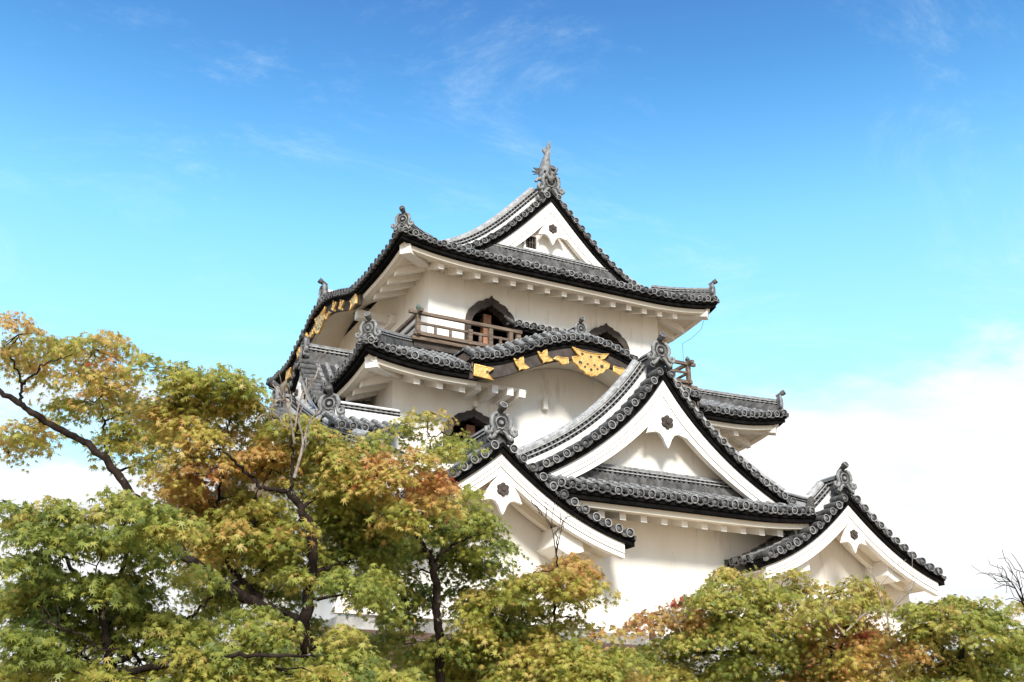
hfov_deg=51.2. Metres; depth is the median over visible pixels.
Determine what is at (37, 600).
maple tree
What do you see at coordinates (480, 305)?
arched window
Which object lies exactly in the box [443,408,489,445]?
arched window
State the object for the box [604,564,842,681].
maple tree
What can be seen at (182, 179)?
sky
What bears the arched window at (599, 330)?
in the castle keep
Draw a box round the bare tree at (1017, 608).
[971,550,1023,617]
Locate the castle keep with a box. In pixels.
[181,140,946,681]
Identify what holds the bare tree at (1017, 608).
on the ground
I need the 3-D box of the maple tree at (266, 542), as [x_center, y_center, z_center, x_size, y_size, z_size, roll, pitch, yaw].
[-2.813,3.409,11.967,3.973,6.155,4.356,11,-24,-25]
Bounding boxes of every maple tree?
[0,310,316,664]
[0,484,433,681]
[109,350,468,660]
[333,406,532,681]
[392,486,652,681]
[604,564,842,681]
[775,555,934,681]
[877,594,1023,681]
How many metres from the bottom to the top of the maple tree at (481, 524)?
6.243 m
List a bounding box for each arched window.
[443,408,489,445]
[464,296,514,343]
[588,323,629,350]
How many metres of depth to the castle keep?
30.53 m
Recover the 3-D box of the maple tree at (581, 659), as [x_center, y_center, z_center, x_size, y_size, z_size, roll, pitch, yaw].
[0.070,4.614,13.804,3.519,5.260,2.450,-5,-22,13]
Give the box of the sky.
[0,0,1023,681]
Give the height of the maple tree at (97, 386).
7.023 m
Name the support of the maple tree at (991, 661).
on the ground
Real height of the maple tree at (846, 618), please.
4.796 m

